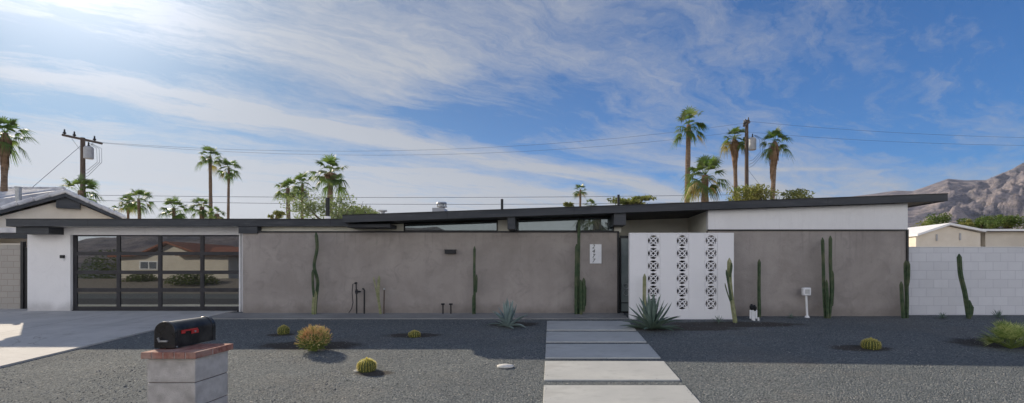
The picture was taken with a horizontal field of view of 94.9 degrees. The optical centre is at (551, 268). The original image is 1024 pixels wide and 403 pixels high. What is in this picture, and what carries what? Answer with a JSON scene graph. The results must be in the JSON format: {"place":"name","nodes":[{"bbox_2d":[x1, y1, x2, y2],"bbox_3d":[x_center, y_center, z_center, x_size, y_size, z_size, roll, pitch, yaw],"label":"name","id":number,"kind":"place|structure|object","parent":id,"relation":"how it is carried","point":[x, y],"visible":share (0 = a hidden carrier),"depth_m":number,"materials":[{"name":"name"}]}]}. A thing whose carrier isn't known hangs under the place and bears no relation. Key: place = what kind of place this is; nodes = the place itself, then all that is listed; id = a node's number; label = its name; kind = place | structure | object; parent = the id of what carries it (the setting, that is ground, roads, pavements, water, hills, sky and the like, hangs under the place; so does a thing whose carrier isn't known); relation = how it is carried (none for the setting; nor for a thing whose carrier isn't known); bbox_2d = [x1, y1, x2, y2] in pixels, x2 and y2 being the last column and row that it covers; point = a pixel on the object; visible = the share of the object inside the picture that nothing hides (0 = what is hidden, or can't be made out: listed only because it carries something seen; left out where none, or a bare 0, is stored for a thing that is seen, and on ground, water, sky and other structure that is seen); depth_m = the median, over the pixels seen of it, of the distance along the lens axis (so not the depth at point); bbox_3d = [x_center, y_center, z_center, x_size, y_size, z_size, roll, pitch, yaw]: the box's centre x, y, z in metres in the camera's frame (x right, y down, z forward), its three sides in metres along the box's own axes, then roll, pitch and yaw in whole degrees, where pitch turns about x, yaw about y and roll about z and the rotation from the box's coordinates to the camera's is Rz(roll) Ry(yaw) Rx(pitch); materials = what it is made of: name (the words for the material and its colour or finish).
{"place":"outdoors","nodes":[
{"label":"outdoors","id":0,"kind":"place"},
{"bbox_2d":[0,308,236,367],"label":"driveway","id":1,"kind":"structure","parent":0,"point":[25,335],"depth_m":11.75,"materials":[{"name":"concrete"}]},
{"bbox_2d":[0,309,1023,402],"bbox_3d":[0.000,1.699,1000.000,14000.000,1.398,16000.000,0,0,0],"label":"ground","id":2,"kind":"structure","parent":0,"point":[64,372],"depth_m":8.69,"materials":[{"name":"grey gravel"}]},
{"bbox_2d":[0,243,26,308],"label":"block wall","id":3,"kind":"structure","parent":2,"relation":"on","point":[9,275],"depth_m":15.50,"materials":[{"name":"white concrete"}]},
{"bbox_2d":[20,241,26,308],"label":"yard gate","id":4,"kind":"structure","parent":3,"relation":"attached to","point":[23,276],"depth_m":15.44,"materials":[{"name":"black metal"}]},
{"bbox_2d":[0,228,26,238],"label":"patio cover","id":5,"kind":"object","parent":2,"relation":"on","point":[7,233],"depth_m":16.50,"materials":[{"name":"paint"}]},
{"bbox_2d":[0,116,37,191],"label":"palm tree","id":6,"kind":"object","parent":2,"relation":"on","point":[7,143],"visible":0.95,"depth_m":25.97,"materials":[{"name":"green plant"}]},
{"bbox_2d":[0,186,126,243],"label":"neighbour house","id":7,"kind":"structure","parent":2,"relation":"on","point":[17,202],"depth_m":20.18,"materials":[{"name":"grey tile"}]},
{"bbox_2d":[57,172,106,202],"bbox_3d":[-31.220,-2.555,31.221,2.637,7.816,2.870,0,0,-37],"label":"palm tree","id":8,"kind":"object","parent":2,"relation":"on","point":[91,184],"visible":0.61,"depth_m":31.00,"materials":[{"name":"green plant"}]},
{"bbox_2d":[62,129,102,197],"bbox_3d":[-32.752,-4.176,32.844,2.558,11.053,1.058,0,0,-16],"label":"utility pole","id":9,"kind":"object","parent":2,"relation":"on","point":[87,152],"visible":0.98,"depth_m":32.86,"materials":[{"name":"brown wood"}]},
{"bbox_2d":[33,147,78,186],"bbox_3d":[-31.762,-6.499,30.000,0.027,4.515,6.570,0,0,-24],"label":"overhead wire","id":10,"kind":"object","parent":9,"relation":"attached to","point":[55,167],"visible":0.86,"depth_m":29.86,"materials":[{"name":"grey metal"}]},
{"bbox_2d":[117,194,135,218],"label":"palm tree","id":11,"kind":"object","parent":2,"relation":"on","point":[121,203],"visible":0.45,"depth_m":39.91,"materials":[{"name":"green plant"}]},
{"bbox_2d":[121,189,156,218],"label":"palm tree","id":12,"kind":"object","parent":2,"relation":"on","point":[138,209],"visible":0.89,"depth_m":35.95,"materials":[{"name":"green plant"}]},
{"bbox_2d":[158,197,188,218],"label":"palm tree","id":13,"kind":"object","parent":2,"relation":"on","point":[173,211],"visible":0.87,"depth_m":37.84,"materials":[{"name":"green plant"}]},
{"bbox_2d":[141,344,232,402],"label":"mailbox pillar","id":14,"kind":"structure","parent":2,"relation":"on","point":[196,373],"depth_m":3.76,"materials":[{"name":"white concrete"}]},
{"bbox_2d":[154,316,215,347],"bbox_3d":[-3.199,0.551,4.100,0.186,0.228,0.504,0,0,0],"label":"mailbox","id":15,"kind":"object","parent":14,"relation":"on","point":[181,333],"visible":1,"depth_m":4.00,"materials":[{"name":"paint"}]},
{"bbox_2d":[154,321,177,347],"bbox_3d":[-3.201,0.549,3.878,0.182,0.223,0.059,0,0,0],"label":"door","id":16,"kind":"structure","parent":15,"relation":"in","point":[165,333],"depth_m":3.88,"materials":[{"name":"black metal"}]},
{"bbox_2d":[185,197,214,218],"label":"palm tree","id":17,"kind":"object","parent":2,"relation":"on","point":[201,212],"visible":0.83,"depth_m":37.83,"materials":[{"name":"green plant"}]},
{"bbox_2d":[194,146,223,218],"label":"palm tree","id":18,"kind":"object","parent":2,"relation":"on","point":[209,161],"visible":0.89,"depth_m":41.91,"materials":[{"name":"green plant"}]},
{"bbox_2d":[206,207,225,218],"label":"palm tree","id":19,"kind":"object","parent":2,"relation":"on","point":[216,216],"visible":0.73,"depth_m":34.88,"materials":[{"name":"green plant"}]},
{"bbox_2d":[214,157,242,218],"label":"palm tree","id":20,"kind":"object","parent":2,"relation":"on","point":[228,176],"visible":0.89,"depth_m":41.91,"materials":[{"name":"green plant"}]},
{"bbox_2d":[267,209,285,218],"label":"shrub","id":21,"kind":"object","parent":2,"relation":"on","point":[278,214],"visible":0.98,"depth_m":21.93,"materials":[{"name":"green plant"}]},
{"bbox_2d":[277,324,290,334],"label":"barrel cactus","id":22,"kind":"object","parent":2,"relation":"on","point":[283,330],"visible":1,"depth_m":11.18,"materials":[{"name":"green plant"}]},
{"bbox_2d":[270,176,302,218],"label":"palm tree","id":23,"kind":"object","parent":2,"relation":"on","point":[285,183],"visible":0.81,"depth_m":33.87,"materials":[{"name":"green plant"}]},
{"bbox_2d":[289,171,316,218],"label":"palm tree","id":24,"kind":"object","parent":2,"relation":"on","point":[300,178],"visible":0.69,"depth_m":36.84,"materials":[{"name":"green plant"}]},
{"bbox_2d":[294,324,332,351],"bbox_3d":[-4.874,1.416,9.631,0.740,0.586,0.730,0,0,0],"label":"pencil shrub","id":25,"kind":"object","parent":2,"relation":"on","point":[306,335],"visible":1,"depth_m":9.50,"materials":[{"name":"green plant"}]},
{"bbox_2d":[311,233,318,313],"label":"column cactus","id":26,"kind":"object","parent":2,"relation":"on","point":[314,296],"depth_m":13.96,"materials":[{"name":"green plant"}]},
{"bbox_2d":[303,154,350,211],"bbox_3d":[-15.642,-3.391,32.938,2.910,9.489,2.923,0,0,15],"label":"palm tree","id":27,"kind":"object","parent":2,"relation":"on","point":[330,179],"visible":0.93,"depth_m":32.69,"materials":[{"name":"green plant"}]},
{"bbox_2d":[277,184,379,218],"bbox_3d":[-11.055,-1.479,24.036,4.989,5.658,4.346,0,0,0],"label":"olive tree","id":28,"kind":"object","parent":2,"relation":"on","point":[338,213],"visible":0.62,"depth_m":23.24,"materials":[{"name":"green plant"}]},
{"bbox_2d":[356,357,376,372],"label":"barrel cactus","id":29,"kind":"object","parent":2,"relation":"on","point":[367,364],"visible":1,"depth_m":8.14,"materials":[{"name":"green plant"}]},
{"bbox_2d":[373,276,381,313],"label":"column cactus","id":30,"kind":"object","parent":2,"relation":"on","point":[377,289],"depth_m":13.97,"materials":[{"name":"green plant"}]},
{"bbox_2d":[408,330,420,337],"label":"barrel cactus","id":31,"kind":"object","parent":2,"relation":"on","point":[414,333],"visible":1,"depth_m":10.87,"materials":[{"name":"green plant"}]},
{"bbox_2d":[209,313,628,318],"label":"walkway","id":32,"kind":"structure","parent":2,"relation":"on","point":[412,316],"depth_m":13.52,"materials":[{"name":"concrete"}]},
{"bbox_2d":[349,282,360,313],"bbox_3d":[-5.899,0.875,14.050,0.372,0.954,0.090,0,0,0],"label":"garden tap","id":33,"kind":"object","parent":32,"relation":"on","point":[356,290],"visible":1,"depth_m":14.03,"materials":[{"name":"black metal"}]},
{"bbox_2d":[362,288,364,313],"bbox_3d":[-5.626,0.963,14.050,0.088,0.779,0.048,0,0,0],"label":"garden pipe","id":34,"kind":"object","parent":32,"relation":"on","point":[364,302],"visible":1,"depth_m":14.03,"materials":[{"name":"black metal"}]},
{"bbox_2d":[383,288,384,313],"bbox_3d":[-5.010,0.966,14.049,0.066,0.774,0.060,0,0,-23],"label":"garden pipe","id":35,"kind":"object","parent":32,"relation":"on","point":[384,301],"visible":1,"depth_m":14.04,"materials":[{"name":"grey metal"}]},
{"bbox_2d":[472,246,477,313],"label":"column cactus","id":36,"kind":"object","parent":2,"relation":"on","point":[475,281],"depth_m":13.97,"materials":[{"name":"green plant"}]},
{"bbox_2d":[6,193,947,315],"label":"house","id":37,"kind":"structure","parent":2,"relation":"on","point":[525,260],"depth_m":14.20,"materials":[{"name":"grey paint"}]},
{"bbox_2d":[72,235,238,311],"bbox_3d":[-12.420,0.157,14.790,5.360,2.446,0.080,0,0,0],"label":"garage door","id":38,"kind":"structure","parent":37,"relation":"in","point":[111,272],"depth_m":14.80,"materials":[{"name":"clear glass"}]},
{"bbox_2d":[325,198,330,218],"bbox_3d":[-7.640,-1.938,16.000,0.280,0.965,0.280,0,0,0],"label":"vent pipe","id":39,"kind":"object","parent":37,"relation":"on","point":[327,216],"visible":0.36,"depth_m":15.94,"materials":[{"name":"black metal"}]},
{"bbox_2d":[432,202,447,211],"bbox_3d":[-3.956,-2.003,17.100,0.630,0.868,0.600,0,0,0],"label":"chimney","id":40,"kind":"object","parent":37,"relation":"on","point":[442,206],"visible":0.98,"depth_m":16.94,"materials":[{"name":"grey metal"}]},
{"bbox_2d":[444,249,455,253],"bbox_3d":[-3.045,-0.520,14.139,0.346,0.123,0.118,0,0,0],"label":"wall lamp","id":41,"kind":"object","parent":37,"relation":"attached to","point":[450,251],"visible":1,"depth_m":14.09,"materials":[{"name":"black metal"}]},
{"bbox_2d":[404,220,497,230],"bbox_3d":[-3.080,-1.313,14.375,2.880,0.339,0.070,0,0,0],"label":"window","id":42,"kind":"structure","parent":37,"relation":"in","point":[468,225],"depth_m":14.37,"materials":[{"name":"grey glass"}]},
{"bbox_2d":[517,216,613,230],"bbox_3d":[0.425,-1.377,14.375,2.990,0.466,0.070,0,0,0],"label":"window","id":43,"kind":"structure","parent":37,"relation":"in","point":[586,223],"depth_m":14.37,"materials":[{"name":"clear glass"}]},
{"bbox_2d":[590,244,601,263],"bbox_3d":[1.346,-0.452,14.177,0.354,0.584,0.042,0,0,0],"label":"house number sign","id":44,"kind":"object","parent":37,"relation":"attached to","point":[595,253],"visible":1,"depth_m":14.16,"materials":[{"name":"white plastic"}]},
{"bbox_2d":[617,195,619,204],"bbox_3d":[2.300,-2.172,16.000,0.280,0.717,0.280,0,0,0],"label":"vent pipe","id":45,"kind":"object","parent":37,"relation":"on","point":[618,199],"visible":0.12,"depth_m":15.97,"materials":[{"name":"black metal"}]},
{"bbox_2d":[619,237,685,308],"bbox_3d":[3.325,0.175,15.730,2.550,2.450,0.100,0,0,0],"label":"entry door","id":46,"kind":"structure","parent":37,"relation":"in","point":[619,237],"depth_m":15.68,"materials":[{"name":"black metal"}]},
{"bbox_2d":[497,364,513,368],"bbox_3d":[-0.826,1.753,8.427,0.306,0.088,0.195,0,0,0],"label":"stone","id":47,"kind":"object","parent":2,"relation":"on","point":[503,366],"visible":0.99,"depth_m":8.37,"materials":[{"name":"white stone"}]},
{"bbox_2d":[487,299,527,328],"bbox_3d":[-1.093,1.163,12.062,1.139,0.858,1.082,0,0,-22],"label":"agave","id":48,"kind":"object","parent":2,"relation":"on","point":[507,317],"visible":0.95,"depth_m":11.98,"materials":[{"name":"green plant"}]},
{"bbox_2d":[563,201,573,206],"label":"shrub","id":49,"kind":"object","parent":2,"relation":"on","point":[569,204],"visible":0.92,"depth_m":23.79,"materials":[{"name":"green plant"}]},
{"bbox_2d":[573,183,586,205],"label":"palm tree","id":50,"kind":"object","parent":2,"relation":"on","point":[578,195],"visible":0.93,"depth_m":49.94,"materials":[{"name":"green plant"}]},
{"bbox_2d":[574,220,586,314],"bbox_3d":[0.873,-0.028,13.951,0.349,2.907,0.165,0,0,15],"label":"column cactus","id":51,"kind":"object","parent":2,"relation":"on","point":[580,290],"depth_m":13.94,"materials":[{"name":"green plant"}]},
{"bbox_2d":[547,321,635,330],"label":"paving slab","id":52,"kind":"structure","parent":2,"relation":"on","point":[583,326],"depth_m":12.05,"materials":[{"name":"concrete"}]},
{"bbox_2d":[546,332,645,342],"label":"paving slab","id":53,"kind":"structure","parent":2,"relation":"on","point":[594,337],"depth_m":10.76,"materials":[{"name":"concrete"}]},
{"bbox_2d":[545,344,660,358],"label":"paving slab","id":54,"kind":"structure","parent":2,"relation":"on","point":[600,351],"depth_m":9.48,"materials":[{"name":"concrete"}]},
{"bbox_2d":[544,361,679,380],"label":"paving slab","id":55,"kind":"structure","parent":2,"relation":"on","point":[605,370],"depth_m":8.10,"materials":[{"name":"concrete"}]},
{"bbox_2d":[543,385,699,402],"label":"paving slab","id":56,"kind":"structure","parent":2,"relation":"on","point":[617,393],"depth_m":6.93,"materials":[{"name":"concrete"}]},
{"bbox_2d":[607,194,656,204],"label":"shrub","id":57,"kind":"object","parent":2,"relation":"on","point":[633,200],"visible":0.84,"depth_m":21.53,"materials":[{"name":"green plant"}]},
{"bbox_2d":[643,274,645,318],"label":"column cactus","id":58,"kind":"object","parent":2,"relation":"on","point":[644,286],"depth_m":12.92,"materials":[{"name":"green plant"}]},
{"bbox_2d":[620,293,682,330],"bbox_3d":[2.508,1.137,11.767,1.651,1.115,1.666,0,0,0],"label":"agave","id":59,"kind":"object","parent":2,"relation":"on","point":[652,320],"visible":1,"depth_m":11.65,"materials":[{"name":"green plant"}]},
{"bbox_2d":[629,233,733,318],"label":"screen wall","id":60,"kind":"structure","parent":2,"relation":"on","point":[695,272],"depth_m":13.20,"materials":[{"name":"paint"}]},
{"bbox_2d":[672,106,707,202],"bbox_3d":[9.790,-5.048,33.005,2.736,12.804,3.279,0,0,0],"label":"palm tree","id":61,"kind":"object","parent":2,"relation":"on","point":[688,113],"visible":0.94,"depth_m":32.84,"materials":[{"name":"green plant"}]},
{"bbox_2d":[680,154,731,202],"bbox_3d":[9.999,-3.009,30.196,3.475,8.723,3.626,0,0,0],"label":"palm tree","id":62,"kind":"object","parent":2,"relation":"on","point":[697,187],"visible":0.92,"depth_m":29.82,"materials":[{"name":"green plant"}]},
{"bbox_2d":[725,258,736,322],"bbox_3d":[4.871,0.606,12.684,0.360,1.814,0.142,0,0,0],"label":"column cactus","id":63,"kind":"object","parent":2,"relation":"on","point":[729,283],"depth_m":12.65,"materials":[{"name":"green plant"}]},
{"bbox_2d":[719,126,749,200],"bbox_3d":[14.567,-4.986,36.990,2.705,12.682,2.580,0,0,0],"label":"palm tree","id":64,"kind":"object","parent":2,"relation":"on","point":[734,145],"visible":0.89,"depth_m":36.85,"materials":[{"name":"green plant"}]},
{"bbox_2d":[743,117,764,185],"bbox_3d":[15.443,-5.265,35.708,1.372,13.230,2.854,0,0,36],"label":"utility pole","id":65,"kind":"object","parent":2,"relation":"on","point":[750,143],"visible":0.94,"depth_m":35.87,"materials":[{"name":"brown wood"}]},
{"bbox_2d":[95,200,683,204],"bbox_3d":[-8.820,-4.948,34.500,47.795,0.484,0.030,0,0,-4],"label":"overhead wire","id":66,"kind":"object","parent":65,"relation":"attached to","point":[418,204],"visible":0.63,"depth_m":34.46,"materials":[{"name":"grey metal"}]},
{"bbox_2d":[85,131,740,154],"bbox_3d":[-9.026,-9.454,34.500,48.208,2.348,0.016,0,0,-4],"label":"overhead wire","id":67,"kind":"object","parent":65,"relation":"attached to","point":[433,154],"visible":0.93,"depth_m":34.54,"materials":[{"name":"black metal"}]},
{"bbox_2d":[104,194,740,197],"bbox_3d":[-8.820,-5.444,34.500,47.795,0.572,0.030,0,0,-4],"label":"overhead wire","id":68,"kind":"object","parent":65,"relation":"attached to","point":[385,197],"visible":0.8,"depth_m":34.36,"materials":[{"name":"grey metal"}]},
{"bbox_2d":[101,122,748,150],"bbox_3d":[-8.468,-9.922,34.700,47.430,2.671,0.016,0,0,-3],"label":"overhead wire","id":69,"kind":"object","parent":65,"relation":"attached to","point":[437,149],"visible":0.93,"depth_m":34.76,"materials":[{"name":"black metal"}]},
{"bbox_2d":[750,121,1023,137],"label":"overhead wire","id":70,"kind":"object","parent":65,"relation":"attached to","point":[893,132],"visible":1,"depth_m":33.94,"materials":[{"name":"black metal"}]},
{"bbox_2d":[753,132,1023,145],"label":"overhead wire","id":71,"kind":"object","parent":65,"relation":"attached to","point":[888,141],"visible":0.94,"depth_m":33.97,"materials":[{"name":"black metal"}]},
{"bbox_2d":[749,304,758,320],"bbox_3d":[5.665,1.247,13.000,0.318,0.542,0.114,0,0,0],"label":"irrigation manifold","id":72,"kind":"object","parent":2,"relation":"on","point":[753,308],"visible":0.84,"depth_m":12.98,"materials":[{"name":"white plastic"}]},
{"bbox_2d":[757,259,760,317],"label":"column cactus","id":73,"kind":"object","parent":2,"relation":"on","point":[759,287],"depth_m":13.47,"materials":[{"name":"green plant"}]},
{"bbox_2d":[726,183,814,200],"bbox_3d":[12.604,-1.768,26.753,5.499,6.236,3.737,0,0,0],"label":"broadleaf tree","id":74,"kind":"object","parent":2,"relation":"on","point":[750,192],"visible":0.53,"depth_m":26.10,"materials":[{"name":"green plant"}]},
{"bbox_2d":[759,125,793,198],"bbox_3d":[16.693,-4.688,35.063,2.619,12.143,2.423,0,0,0],"label":"palm tree","id":75,"kind":"object","parent":2,"relation":"on","point":[773,151],"visible":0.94,"depth_m":34.81,"materials":[{"name":"green plant"}]},
{"bbox_2d":[801,287,810,317],"bbox_3d":[7.345,0.981,13.496,0.228,0.882,0.168,0,0,0],"label":"utility box","id":76,"kind":"object","parent":2,"relation":"on","point":[805,291],"visible":0.98,"depth_m":13.47,"materials":[{"name":"white plastic"}]},
{"bbox_2d":[821,236,833,318],"bbox_3d":[7.904,0.253,13.354,0.376,2.400,0.183,0,0,0],"label":"column cactus","id":77,"kind":"object","parent":2,"relation":"on","point":[828,296],"depth_m":13.34,"materials":[{"name":"green plant"}]},
{"bbox_2d":[860,337,881,349],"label":"barrel cactus","id":78,"kind":"object","parent":2,"relation":"on","point":[870,343],"visible":1,"depth_m":9.74,"materials":[{"name":"green plant"}]},
{"bbox_2d":[899,260,909,318],"bbox_3d":[10.084,0.627,13.377,0.304,1.750,0.143,0,0,0],"label":"column cactus","id":79,"kind":"object","parent":2,"relation":"on","point":[904,312],"depth_m":13.36,"materials":[{"name":"green plant"}]},
{"bbox_2d":[924,212,966,224],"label":"broadleaf tree","id":80,"kind":"object","parent":2,"relation":"on","point":[942,219],"visible":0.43,"depth_m":51.88,"materials":[{"name":"green plant"}]},
{"bbox_2d":[908,223,985,246],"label":"shed","id":81,"kind":"structure","parent":2,"relation":"on","point":[948,235],"depth_m":30.25,"materials":[{"name":"white plastic"}]},
{"bbox_2d":[957,254,973,318],"bbox_3d":[11.756,0.508,13.274,0.448,1.878,0.158,0,0,0],"label":"column cactus","id":82,"kind":"object","parent":2,"relation":"on","point":[969,308],"depth_m":13.26,"materials":[{"name":"green plant"}]},
{"bbox_2d":[909,247,1023,314],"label":"block wall","id":83,"kind":"structure","parent":2,"relation":"on","point":[994,278],"depth_m":13.90,"materials":[{"name":"white paint"}]},
{"bbox_2d":[959,219,976,227],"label":"broadleaf tree","id":84,"kind":"object","parent":2,"relation":"on","point":[968,222],"visible":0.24,"depth_m":43.64,"materials":[{"name":"green plant"}]},
{"bbox_2d":[973,215,1000,228],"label":"broadleaf tree","id":85,"kind":"object","parent":2,"relation":"on","point":[980,221],"visible":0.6,"depth_m":54.26,"materials":[{"name":"green plant"}]},
{"bbox_2d":[978,319,1023,348],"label":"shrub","id":86,"kind":"object","parent":2,"relation":"on","point":[1003,332],"visible":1,"depth_m":9.79,"materials":[{"name":"green plant"}]},
{"bbox_2d":[992,310,1009,319],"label":"agave","id":87,"kind":"object","parent":2,"relation":"on","point":[998,314],"visible":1,"depth_m":13.30,"materials":[{"name":"green plant"}]},
{"bbox_2d":[980,229,1023,246],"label":"outbuilding","id":88,"kind":"structure","parent":2,"relation":"on","point":[1001,237],"depth_m":30.60,"materials":[{"name":"white"}]},
{"bbox_2d":[984,214,1023,228],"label":"broadleaf tree","id":89,"kind":"object","parent":2,"relation":"on","point":[1011,221],"visible":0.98,"depth_m":49.30,"materials":[{"name":"green plant"}]},
{"bbox_2d":[0,0,1023,218],"label":"sky","id":90,"kind":"structure","parent":0,"point":[361,82],"materials":[{"name":"blue"}]},
{"bbox_2d":[583,199,596,205],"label":"palm tree","id":91,"kind":"object","parent":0,"point":[591,200],"visible":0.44,"depth_m":41.72,"materials":[{"name":"green plant"}]},
{"bbox_2d":[852,163,1023,228],"bbox_3d":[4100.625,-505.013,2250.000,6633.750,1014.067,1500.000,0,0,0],"label":"mountain","id":92,"kind":"structure","parent":0,"point":[1001,193],"depth_m":2170.12,"materials":[{"name":"grey stone"}]}
]}

